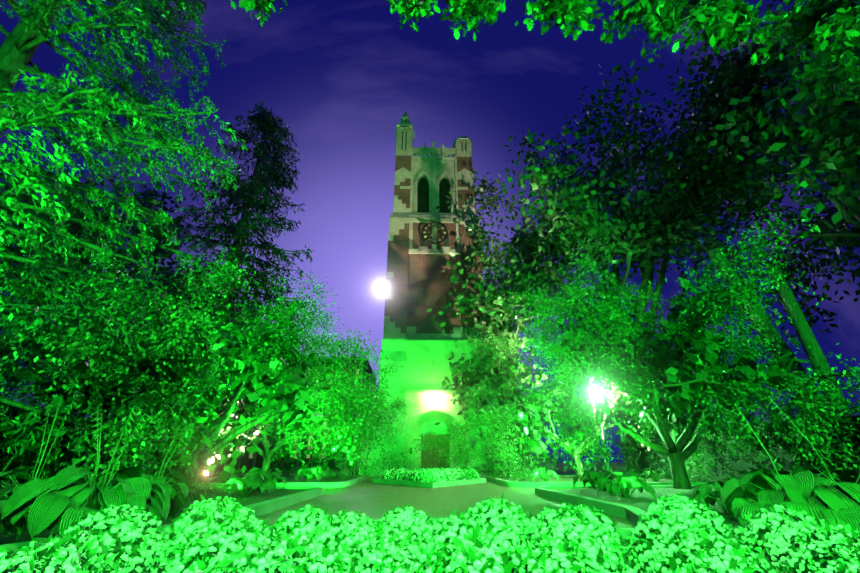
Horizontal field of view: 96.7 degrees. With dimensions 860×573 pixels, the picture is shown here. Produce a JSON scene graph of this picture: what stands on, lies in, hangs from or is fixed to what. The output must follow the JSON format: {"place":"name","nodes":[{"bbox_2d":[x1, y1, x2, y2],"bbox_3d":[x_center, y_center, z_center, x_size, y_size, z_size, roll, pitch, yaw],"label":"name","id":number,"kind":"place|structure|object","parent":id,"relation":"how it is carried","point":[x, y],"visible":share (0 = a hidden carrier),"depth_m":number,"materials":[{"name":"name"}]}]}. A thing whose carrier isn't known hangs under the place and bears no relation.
{"place":"outdoors","nodes":[
{"label":"outdoors","id":0,"kind":"place"},
{"bbox_2d":[209,360,375,469],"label":"brick building","id":1,"kind":"structure","parent":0,"point":[331,463],"depth_m":45.28,"materials":[{"name":"brick"}]},
{"bbox_2d":[226,369,358,457],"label":"building windows","id":2,"kind":"structure","parent":1,"relation":"in","point":[251,456],"depth_m":45.83,"materials":[{"name":"black glass"}]},
{"bbox_2d":[223,357,376,469],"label":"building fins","id":3,"kind":"object","parent":1,"relation":"attached to","point":[367,362],"visible":0.06,"depth_m":45.57,"materials":[{"name":"concrete"}]},
{"bbox_2d":[377,283,385,293],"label":"moon","id":4,"kind":"object","parent":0,"point":[381,288],"visible":0.73,"depth_m":1495.01,"materials":[{"name":"white"}]},
{"bbox_2d":[217,462,624,475],"bbox_3d":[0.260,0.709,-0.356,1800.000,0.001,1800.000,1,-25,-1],"label":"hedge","id":5,"kind":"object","parent":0,"point":[561,465],"depth_m":61.54,"materials":[{"name":"green plant"}]},
{"bbox_2d":[0,396,225,482],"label":"hedge","id":6,"kind":"object","parent":5,"relation":"on","point":[152,468],"visible":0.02,"depth_m":12.88,"materials":[{"name":"green plant"}]},
{"bbox_2d":[0,0,246,462],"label":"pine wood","id":7,"kind":"object","parent":5,"relation":"on","point":[30,33],"visible":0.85,"depth_m":11.46,"materials":[{"name":"leaf"},{"name":"bark"}]},
{"bbox_2d":[0,142,261,414],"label":"tree","id":8,"kind":"object","parent":5,"relation":"on","point":[147,198],"visible":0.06,"depth_m":25.71,"materials":[{"name":"green plant"}]},
{"bbox_2d":[38,100,331,428],"bbox_3d":[-12.793,-2.399,25.459,13.716,27.800,13.637,1,-25,-1],"label":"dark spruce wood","id":9,"kind":"object","parent":5,"relation":"on","point":[251,201],"visible":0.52,"depth_m":25.89,"materials":[{"name":"green plant"}]},
{"bbox_2d":[376,349,538,412],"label":"tree","id":10,"kind":"object","parent":5,"relation":"on","point":[517,385],"depth_m":44.70,"materials":[{"name":"green plant"}]},
{"bbox_2d":[231,0,859,100],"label":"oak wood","id":11,"kind":"object","parent":5,"relation":"on","point":[823,29],"visible":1,"depth_m":6.39,"materials":[{"name":"green plant"}]},
{"bbox_2d":[426,46,859,432],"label":"tree","id":12,"kind":"object","parent":5,"relation":"on","point":[579,223],"visible":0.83,"depth_m":25.61,"materials":[{"name":"green plant"}]},
{"bbox_2d":[607,0,859,355],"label":"tree","id":13,"kind":"object","parent":5,"relation":"on","point":[834,156],"visible":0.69,"depth_m":22.00,"materials":[{"name":"green plant"}]},
{"bbox_2d":[707,248,851,415],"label":"tree trunks","id":14,"kind":"object","parent":5,"relation":"on","point":[805,334],"visible":0.35,"depth_m":16.30,"materials":[{"name":"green plant"}]},
{"bbox_2d":[215,471,635,527],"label":"paved path","id":15,"kind":"structure","parent":0,"point":[369,499],"depth_m":8.63,"materials":[{"name":"grey concrete"}]},
{"bbox_2d":[0,230,404,498],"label":"tree","id":16,"kind":"object","parent":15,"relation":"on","point":[166,410],"visible":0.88,"depth_m":8.62,"materials":[{"name":"green plant"}]},
{"bbox_2d":[318,381,387,474],"bbox_3d":[-4.623,8.350,22.992,3.995,5.634,5.082,-17,-30,33],"label":"shrub wood","id":17,"kind":"object","parent":15,"relation":"on","point":[353,463],"visible":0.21,"depth_m":22.20,"materials":[{"name":"green plant"}]},
{"bbox_2d":[0,475,749,551],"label":"kerbs","id":18,"kind":"structure","parent":15,"relation":"on","point":[630,513],"depth_m":9.24,"materials":[{"name":"concrete"}]},
{"bbox_2d":[0,476,782,572],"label":"mulch beds","id":19,"kind":"object","parent":15,"relation":"on","point":[644,500],"visible":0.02,"depth_m":8.72,"materials":[{"name":"brown soil"}]},
{"bbox_2d":[0,409,25,539],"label":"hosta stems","id":20,"kind":"object","parent":19,"relation":"on","point":[20,523],"visible":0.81,"depth_m":3.53,"materials":[{"name":"green plant"}]},
{"bbox_2d":[0,398,102,533],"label":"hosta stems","id":21,"kind":"object","parent":19,"relation":"on","point":[13,482],"visible":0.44,"depth_m":4.43,"materials":[{"name":"green plant"}]},
{"bbox_2d":[0,406,176,537],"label":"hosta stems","id":22,"kind":"object","parent":19,"relation":"on","point":[61,500],"visible":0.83,"depth_m":3.55,"materials":[{"name":"green plant"}]},
{"bbox_2d":[89,474,117,483],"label":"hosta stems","id":23,"kind":"object","parent":19,"relation":"on","point":[107,477],"visible":0.06,"depth_m":9.07,"materials":[{"name":"green plant"}]},
{"bbox_2d":[91,444,124,508],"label":"hosta stems","id":24,"kind":"object","parent":19,"relation":"on","point":[98,486],"depth_m":6.09,"materials":[{"name":"green plant"}]},
{"bbox_2d":[107,425,196,510],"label":"hosta plants","id":25,"kind":"object","parent":19,"relation":"on","point":[180,494],"visible":0.33,"depth_m":5.58,"materials":[{"name":"green plant"}]},
{"bbox_2d":[211,469,236,481],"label":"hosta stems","id":26,"kind":"object","parent":19,"relation":"on","point":[232,475],"visible":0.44,"depth_m":14.84,"materials":[{"name":"green plant"}]},
{"bbox_2d":[222,469,275,497],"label":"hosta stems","id":27,"kind":"object","parent":19,"relation":"on","point":[252,483],"visible":1,"depth_m":8.18,"materials":[{"name":"green plant"}]},
{"bbox_2d":[237,468,285,492],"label":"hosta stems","id":28,"kind":"object","parent":19,"relation":"on","point":[270,476],"visible":0.4,"depth_m":10.01,"materials":[{"name":"green plant"}]},
{"bbox_2d":[120,310,419,492],"bbox_3d":[-6.898,6.206,17.992,11.500,9.700,15.637,-11,-27,23],"label":"tree","id":29,"kind":"object","parent":19,"relation":"in","point":[281,449],"visible":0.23,"depth_m":16.93,"materials":[{"name":"green plant"}]},
{"bbox_2d":[290,465,325,481],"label":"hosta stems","id":30,"kind":"object","parent":19,"relation":"on","point":[319,475],"visible":0.98,"depth_m":14.49,"materials":[{"name":"green plant"}]},
{"bbox_2d":[319,467,342,479],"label":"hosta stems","id":31,"kind":"object","parent":19,"relation":"on","point":[330,474],"visible":0.69,"depth_m":16.57,"materials":[{"name":"green plant"}]},
{"bbox_2d":[379,467,479,481],"bbox_3d":[-0.004,7.841,15.994,4.237,0.531,5.156,1,-25,-1],"label":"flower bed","id":32,"kind":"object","parent":19,"relation":"on","point":[431,474],"depth_m":15.34,"materials":[{"name":"green plant"}]},
{"bbox_2d":[0,510,859,572],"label":"mums","id":33,"kind":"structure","parent":19,"relation":"on","point":[247,544],"depth_m":1.82,"materials":[{"name":"green plant"}]},
{"bbox_2d":[42,492,834,572],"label":"mums","id":34,"kind":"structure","parent":19,"relation":"on","point":[147,552],"depth_m":2.66,"materials":[{"name":"green plant"}]},
{"bbox_2d":[476,414,538,476],"bbox_3d":[4.027,8.890,21.048,3.796,3.600,3.722,-8,-26,16],"label":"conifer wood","id":35,"kind":"object","parent":19,"relation":"on","point":[484,470],"visible":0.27,"depth_m":20.63,"materials":[{"name":"green plant"}]},
{"bbox_2d":[513,468,540,479],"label":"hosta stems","id":36,"kind":"object","parent":19,"relation":"on","point":[527,470],"visible":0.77,"depth_m":16.50,"materials":[{"name":"green plant"}]},
{"bbox_2d":[527,465,558,481],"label":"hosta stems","id":37,"kind":"object","parent":19,"relation":"on","point":[545,476],"visible":0.94,"depth_m":14.60,"materials":[{"name":"green plant"}]},
{"bbox_2d":[573,469,624,492],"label":"hosta plants","id":38,"kind":"object","parent":19,"relation":"on","point":[593,478],"visible":0.73,"depth_m":10.18,"materials":[{"name":"green plant"}]},
{"bbox_2d":[597,471,655,497],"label":"hosta plants","id":39,"kind":"object","parent":19,"relation":"on","point":[630,482],"visible":1,"depth_m":8.18,"materials":[{"name":"green plant"}]},
{"bbox_2d":[639,468,672,481],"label":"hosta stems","id":40,"kind":"object","parent":19,"relation":"on","point":[655,475],"visible":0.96,"depth_m":14.98,"materials":[{"name":"green plant"}]},
{"bbox_2d":[501,205,859,492],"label":"tree","id":41,"kind":"object","parent":19,"relation":"on","point":[701,368],"visible":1,"depth_m":10.18,"materials":[{"name":"green plant"}]},
{"bbox_2d":[692,475,753,518],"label":"hosta plants","id":42,"kind":"object","parent":19,"relation":"on","point":[708,496],"visible":0.44,"depth_m":5.53,"materials":[{"name":"green plant"}]},
{"bbox_2d":[614,401,859,483],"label":"hedge","id":43,"kind":"object","parent":19,"relation":"on","point":[725,468],"visible":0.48,"depth_m":13.05,"materials":[{"name":"green plant"}]},
{"bbox_2d":[720,409,859,535],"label":"hosta plants","id":44,"kind":"object","parent":19,"relation":"on","point":[836,503],"visible":0.75,"depth_m":3.65,"materials":[{"name":"green plant"}]},
{"bbox_2d":[759,397,859,498],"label":"hosta stems","id":45,"kind":"object","parent":19,"relation":"on","point":[806,468],"visible":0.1,"depth_m":4.67,"materials":[{"name":"green plant"}]},
{"bbox_2d":[406,327,730,480],"bbox_3d":[7.278,6.796,18.905,13.163,10.994,13.695,-21,-32,38],"label":"tree","id":46,"kind":"object","parent":15,"relation":"on","point":[503,432],"visible":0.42,"depth_m":18.44,"materials":[{"name":"green plant"}]},
{"bbox_2d":[590,384,612,478],"bbox_3d":[7.214,6.084,16.089,0.440,3.960,0.420,1,-25,-1],"label":"lamp post","id":47,"kind":"object","parent":15,"relation":"on","point":[597,395],"visible":0.46,"depth_m":15.91,"materials":[{"name":"metal"}]},
{"bbox_2d":[0,0,859,461],"label":"sky","id":48,"kind":"structure","parent":0,"point":[341,74],"materials":[{"name":"blue"}]},
{"bbox_2d":[383,112,486,339],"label":"tower","id":49,"kind":"structure","parent":0,"point":[416,287],"depth_m":29.89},
{"bbox_2d":[401,120,465,246],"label":"tower windows","id":50,"kind":"structure","parent":49,"relation":"in","point":[423,195],"depth_m":32.90,"materials":[{"name":"black glass"}]},
{"bbox_2d":[423,223,444,241],"bbox_3d":[0.368,-4.312,30.277,1.780,1.780,0.158,1,-25,-1],"label":"clock face","id":51,"kind":"object","parent":49,"relation":"attached to","point":[434,240],"visible":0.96,"depth_m":30.23},
{"bbox_2d":[421,221,447,244],"bbox_3d":[0.363,-4.166,30.437,2.086,2.219,0.370,1,-25,-1],"label":"clock","id":52,"kind":"object","parent":49,"relation":"attached to","point":[426,240],"visible":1,"depth_m":30.28,"materials":[{"name":"black metal"}]},
{"bbox_2d":[341,339,529,476],"bbox_3d":[0.276,9.020,28.037,11.420,8.600,8.000,1,-25,-1],"label":"tower base","id":53,"kind":"object","parent":49,"relation":"attached to","point":[424,371],"visible":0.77,"depth_m":25.17,"materials":[{"name":"stone"}]},
{"bbox_2d":[421,421,448,433],"bbox_3d":[0.340,9.245,25.233,1.880,0.950,0.030,1,-25,-1],"label":"arched window","id":54,"kind":"structure","parent":53,"relation":"in","point":[426,430],"depth_m":25.16,"materials":[{"name":"glass"}]},
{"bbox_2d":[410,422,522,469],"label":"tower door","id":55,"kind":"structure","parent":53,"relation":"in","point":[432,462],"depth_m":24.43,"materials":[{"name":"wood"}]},
{"bbox_2d":[484,287,519,426],"bbox_3d":[5.000,7.130,30.511,3.080,14.100,3.110,1,-25,-1],"label":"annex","id":56,"kind":"object","parent":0,"point":[494,382],"depth_m":29.70,"materials":[{"name":"brown brick"}]}
]}

